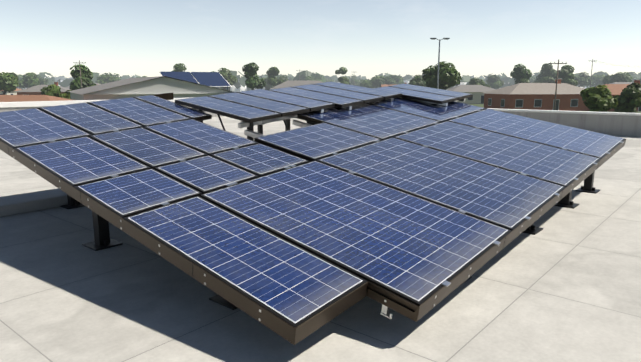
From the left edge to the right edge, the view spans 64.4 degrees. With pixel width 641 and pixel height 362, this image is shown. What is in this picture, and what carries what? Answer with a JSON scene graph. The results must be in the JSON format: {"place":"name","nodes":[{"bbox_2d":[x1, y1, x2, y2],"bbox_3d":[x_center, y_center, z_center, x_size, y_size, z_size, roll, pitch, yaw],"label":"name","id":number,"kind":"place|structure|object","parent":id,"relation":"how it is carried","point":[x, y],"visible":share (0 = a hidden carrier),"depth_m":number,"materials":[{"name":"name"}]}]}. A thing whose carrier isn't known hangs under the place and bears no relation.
{"place":"outdoors","nodes":[
{"label":"outdoors","id":0,"kind":"place"},
{"bbox_2d":[0,88,21,94],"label":"house","id":1,"kind":"structure","parent":0,"point":[14,92],"depth_m":144.21,"materials":[{"name":"beige"}]},
{"bbox_2d":[16,82,69,94],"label":"house","id":2,"kind":"structure","parent":0,"point":[34,90],"depth_m":128.34,"materials":[{"name":"brick"}]},
{"bbox_2d":[68,76,232,99],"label":"grey building gable","id":3,"kind":"structure","parent":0,"point":[136,87],"depth_m":51.37,"materials":[{"name":"grey metal"}]},
{"bbox_2d":[159,71,231,89],"bbox_3d":[-13.479,-10.526,54.968,6.690,2.550,4.240,-6,12,-28],"label":"solar panel","id":4,"kind":"object","parent":3,"relation":"on","point":[213,79],"visible":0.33,"depth_m":55.13,"materials":[{"name":"blue"}]},
{"bbox_2d":[270,80,322,88],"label":"house","id":5,"kind":"structure","parent":0,"point":[290,83],"depth_m":145.37,"materials":[{"name":"beige"}]},
{"bbox_2d":[0,116,640,361],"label":"roof slab","id":6,"kind":"structure","parent":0,"point":[564,285],"depth_m":2.90,"materials":[{"name":"grey concrete"}]},
{"bbox_2d":[0,188,67,216],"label":"parapet wall","id":7,"kind":"structure","parent":6,"relation":"on","point":[29,202],"depth_m":5.08,"materials":[{"name":"grey concrete"}]},
{"bbox_2d":[60,98,599,309],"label":"support posts","id":8,"kind":"object","parent":6,"relation":"on","point":[102,240],"visible":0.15,"depth_m":5.16,"materials":[{"name":"black metal"}]},
{"bbox_2d":[0,95,624,327],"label":"solar array","id":9,"kind":"object","parent":8,"relation":"on","point":[417,202],"visible":0.98,"depth_m":3.74,"materials":[{"name":"blue"}]},
{"bbox_2d":[0,92,625,344],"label":"array skirt","id":10,"kind":"object","parent":8,"relation":"attached to","point":[277,325],"visible":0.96,"depth_m":2.61,"materials":[{"name":"brown metal"}]},
{"bbox_2d":[8,141,624,320],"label":"bolts","id":11,"kind":"object","parent":10,"relation":"attached to","point":[259,309],"visible":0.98,"depth_m":2.99,"materials":[{"name":"silver metal"}]},
{"bbox_2d":[381,300,391,318],"bbox_3d":[0.325,0.621,2.506,0.064,0.114,0.019,9,14,39],"label":"bracket","id":12,"kind":"object","parent":10,"relation":"attached to","point":[384,311],"visible":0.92,"depth_m":2.51,"materials":[{"name":"silver metal"}]},
{"bbox_2d":[175,82,472,122],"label":"solar panels","id":13,"kind":"object","parent":8,"relation":"on","point":[252,106],"visible":1,"depth_m":6.16,"materials":[{"name":"blue"}]},
{"bbox_2d":[0,97,640,136],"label":"parapet wall","id":14,"kind":"structure","parent":0,"point":[618,124],"depth_m":12.84,"materials":[{"name":"grey concrete"}]},
{"bbox_2d":[0,0,640,79],"label":"sky","id":15,"kind":"structure","parent":0,"point":[368,38],"materials":[{"name":"blue"}]},
{"bbox_2d":[22,70,640,91],"bbox_3d":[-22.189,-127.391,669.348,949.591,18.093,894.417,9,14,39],"label":"distant tree belt","id":16,"kind":"object","parent":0,"point":[64,81],"visible":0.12,"depth_m":309.57,"materials":[{"name":"green plant"}]},
{"bbox_2d":[380,82,406,86],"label":"house","id":17,"kind":"structure","parent":0,"point":[383,85],"depth_m":206.67,"materials":[{"name":"brick"}]},
{"bbox_2d":[447,85,495,103],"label":"house","id":18,"kind":"structure","parent":0,"point":[477,92],"depth_m":125.13,"materials":[{"name":"beige"}]},
{"bbox_2d":[469,104,640,112],"bbox_3d":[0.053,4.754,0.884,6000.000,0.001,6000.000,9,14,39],"label":"ground","id":19,"kind":"structure","parent":0,"point":[480,105],"depth_m":115.99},
{"bbox_2d":[0,72,18,94],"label":"tree","id":20,"kind":"object","parent":19,"relation":"on","point":[9,82],"visible":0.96,"depth_m":124.87,"materials":[{"name":"green plant"}]},
{"bbox_2d":[12,72,24,89],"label":"tree","id":21,"kind":"object","parent":19,"relation":"on","point":[20,76],"visible":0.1,"depth_m":281.23,"materials":[{"name":"green plant"}]},
{"bbox_2d":[18,72,39,87],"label":"tree","id":22,"kind":"object","parent":19,"relation":"on","point":[29,80],"visible":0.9,"depth_m":193.05,"materials":[{"name":"green plant"}]},
{"bbox_2d":[0,95,71,101],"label":"terracotta house","id":23,"kind":"structure","parent":19,"relation":"on","point":[13,98],"depth_m":43.02,"materials":[{"name":"orange"}]},
{"bbox_2d":[26,75,47,87],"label":"tree","id":24,"kind":"object","parent":19,"relation":"on","point":[43,81],"visible":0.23,"depth_m":225.62,"materials":[{"name":"green plant"}]},
{"bbox_2d":[41,84,60,96],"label":"tree","id":25,"kind":"object","parent":19,"relation":"on","point":[54,90],"visible":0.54,"depth_m":86.87,"materials":[{"name":"green plant"}]},
{"bbox_2d":[59,90,71,98],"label":"bush","id":26,"kind":"object","parent":19,"relation":"on","point":[66,94],"visible":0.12,"depth_m":77.28,"materials":[{"name":"green plant"}]},
{"bbox_2d":[73,60,85,88],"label":"utility pole","id":27,"kind":"object","parent":19,"relation":"on","point":[80,73],"visible":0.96,"depth_m":92.26,"materials":[{"name":"brown wood"}]},
{"bbox_2d":[69,64,95,89],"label":"tree","id":28,"kind":"object","parent":19,"relation":"on","point":[86,78],"visible":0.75,"depth_m":105.46,"materials":[{"name":"green plant"}]},
{"bbox_2d":[96,74,118,83],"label":"tree","id":29,"kind":"object","parent":19,"relation":"on","point":[104,79],"visible":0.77,"depth_m":227.14,"materials":[{"name":"green plant"}]},
{"bbox_2d":[95,73,120,81],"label":"tree","id":30,"kind":"object","parent":19,"relation":"on","point":[113,75],"visible":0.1,"depth_m":254.48,"materials":[{"name":"green plant"}]},
{"bbox_2d":[171,63,186,71],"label":"tree","id":31,"kind":"object","parent":19,"relation":"on","point":[178,67],"visible":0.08,"depth_m":164.40,"materials":[{"name":"green plant"}]},
{"bbox_2d":[217,68,236,89],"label":"tree","id":32,"kind":"object","parent":19,"relation":"on","point":[225,73],"visible":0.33,"depth_m":184.23,"materials":[{"name":"green plant"}]},
{"bbox_2d":[218,77,238,90],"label":"tree","id":33,"kind":"object","parent":19,"relation":"on","point":[236,81],"visible":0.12,"depth_m":236.73,"materials":[{"name":"green plant"}]},
{"bbox_2d":[242,62,265,89],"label":"tree","id":34,"kind":"object","parent":19,"relation":"on","point":[253,81],"visible":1,"depth_m":135.40,"materials":[{"name":"green plant"}]},
{"bbox_2d":[260,76,273,89],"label":"tree","id":35,"kind":"object","parent":19,"relation":"on","point":[267,86],"visible":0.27,"depth_m":234.24,"materials":[{"name":"green plant"}]},
{"bbox_2d":[266,67,284,86],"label":"tree","id":36,"kind":"object","parent":19,"relation":"on","point":[272,73],"visible":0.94,"depth_m":193.79,"materials":[{"name":"green plant"}]},
{"bbox_2d":[275,76,287,85],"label":"tree","id":37,"kind":"object","parent":19,"relation":"on","point":[282,78],"visible":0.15,"depth_m":247.37,"materials":[{"name":"green plant"}]},
{"bbox_2d":[304,76,323,81],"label":"tree","id":38,"kind":"object","parent":19,"relation":"on","point":[309,78],"visible":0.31,"depth_m":272.56,"materials":[{"name":"green plant"}]},
{"bbox_2d":[335,67,349,84],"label":"tree","id":39,"kind":"object","parent":19,"relation":"on","point":[343,71],"visible":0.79,"depth_m":195.08,"materials":[{"name":"green plant"}]},
{"bbox_2d":[345,74,356,84],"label":"tree","id":40,"kind":"object","parent":19,"relation":"on","point":[354,76],"visible":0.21,"depth_m":346.88,"materials":[{"name":"green plant"}]},
{"bbox_2d":[350,78,362,85],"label":"tree","id":41,"kind":"object","parent":19,"relation":"on","point":[355,82],"visible":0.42,"depth_m":298.19,"materials":[{"name":"green plant"}]},
{"bbox_2d":[360,77,384,87],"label":"tree","id":42,"kind":"object","parent":19,"relation":"on","point":[373,82],"visible":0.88,"depth_m":246.93,"materials":[{"name":"green plant"}]},
{"bbox_2d":[380,76,395,83],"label":"tree","id":43,"kind":"object","parent":19,"relation":"on","point":[388,81],"visible":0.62,"depth_m":251.96,"materials":[{"name":"green plant"}]},
{"bbox_2d":[387,75,403,83],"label":"tree","id":44,"kind":"object","parent":19,"relation":"on","point":[399,79],"visible":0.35,"depth_m":272.82,"materials":[{"name":"green plant"}]},
{"bbox_2d":[408,75,426,86],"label":"tree","id":45,"kind":"object","parent":19,"relation":"on","point":[417,80],"visible":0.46,"depth_m":165.02,"materials":[{"name":"green plant"}]},
{"bbox_2d":[430,38,449,88],"bbox_3d":[14.082,-11.903,61.038,2.280,10.180,0.300,0,11,-1],"label":"street light","id":46,"kind":"object","parent":19,"relation":"on","point":[438,59],"visible":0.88,"depth_m":60.47,"materials":[{"name":"silver metal"}]},
{"bbox_2d":[421,61,461,89],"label":"tree","id":47,"kind":"object","parent":19,"relation":"on","point":[449,77],"visible":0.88,"depth_m":106.33,"materials":[{"name":"green plant"}]},
{"bbox_2d":[469,78,490,87],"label":"tree","id":48,"kind":"object","parent":19,"relation":"on","point":[474,81],"visible":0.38,"depth_m":175.41,"materials":[{"name":"green plant"}]},
{"bbox_2d":[486,75,503,88],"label":"tree","id":49,"kind":"object","parent":19,"relation":"on","point":[494,81],"visible":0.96,"depth_m":234.99,"materials":[{"name":"green plant"}]},
{"bbox_2d":[510,64,531,83],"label":"tree","id":50,"kind":"object","parent":19,"relation":"on","point":[519,73],"visible":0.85,"depth_m":156.45,"materials":[{"name":"green plant"}]},
{"bbox_2d":[529,76,535,82],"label":"tree","id":51,"kind":"object","parent":19,"relation":"on","point":[531,79],"visible":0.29,"depth_m":288.07,"materials":[{"name":"green plant"}]},
{"bbox_2d":[484,79,588,110],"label":"brick house","id":52,"kind":"structure","parent":19,"relation":"on","point":[535,96],"depth_m":90.51,"materials":[{"name":"red brick"}]},
{"bbox_2d":[532,63,559,82],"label":"tree","id":53,"kind":"object","parent":19,"relation":"on","point":[548,73],"visible":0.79,"depth_m":195.06,"materials":[{"name":"green plant"}]},
{"bbox_2d":[550,60,566,109],"bbox_3d":[27.516,-10.298,59.509,2.202,7.600,0.192,-2,11,-8],"label":"utility pole","id":54,"kind":"object","parent":19,"relation":"on","point":[558,63],"visible":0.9,"depth_m":59.20,"materials":[{"name":"brown wood"}]},
{"bbox_2d":[558,65,578,85],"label":"tree","id":55,"kind":"object","parent":19,"relation":"on","point":[566,75],"visible":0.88,"depth_m":165.65,"materials":[{"name":"green plant"}]},
{"bbox_2d":[573,72,591,87],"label":"tree","id":56,"kind":"object","parent":19,"relation":"on","point":[583,79],"visible":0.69,"depth_m":229.63,"materials":[{"name":"green plant"}]},
{"bbox_2d":[587,74,604,86],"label":"tree","id":57,"kind":"object","parent":19,"relation":"on","point":[597,80],"visible":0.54,"depth_m":255.78,"materials":[{"name":"green plant"}]},
{"bbox_2d":[580,85,617,111],"bbox_3d":[32.568,-8.911,59.934,3.995,4.743,4.203,-3,11,-14],"label":"tree","id":58,"kind":"object","parent":19,"relation":"on","point":[598,98],"visible":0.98,"depth_m":58.73,"materials":[{"name":"green plant"}]},
{"bbox_2d":[602,72,632,83],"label":"tree","id":59,"kind":"object","parent":19,"relation":"on","point":[618,77],"visible":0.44,"depth_m":194.08,"materials":[{"name":"green plant"}]},
{"bbox_2d":[595,80,640,110],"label":"brick house","id":60,"kind":"structure","parent":19,"relation":"on","point":[615,89],"depth_m":92.59,"materials":[{"name":"brick"},{"name":"terracotta roof tile"},{"name":"glass"}]},
{"bbox_2d":[611,83,640,112],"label":"tree","id":61,"kind":"object","parent":19,"relation":"on","point":[628,98],"visible":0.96,"depth_m":68.75,"materials":[{"name":"green plant"}]},
{"bbox_2d":[610,82,631,83],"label":"roof","id":62,"kind":"structure","parent":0,"point":[621,83],"depth_m":157.88,"materials":[{"name":"beige"}]}
]}

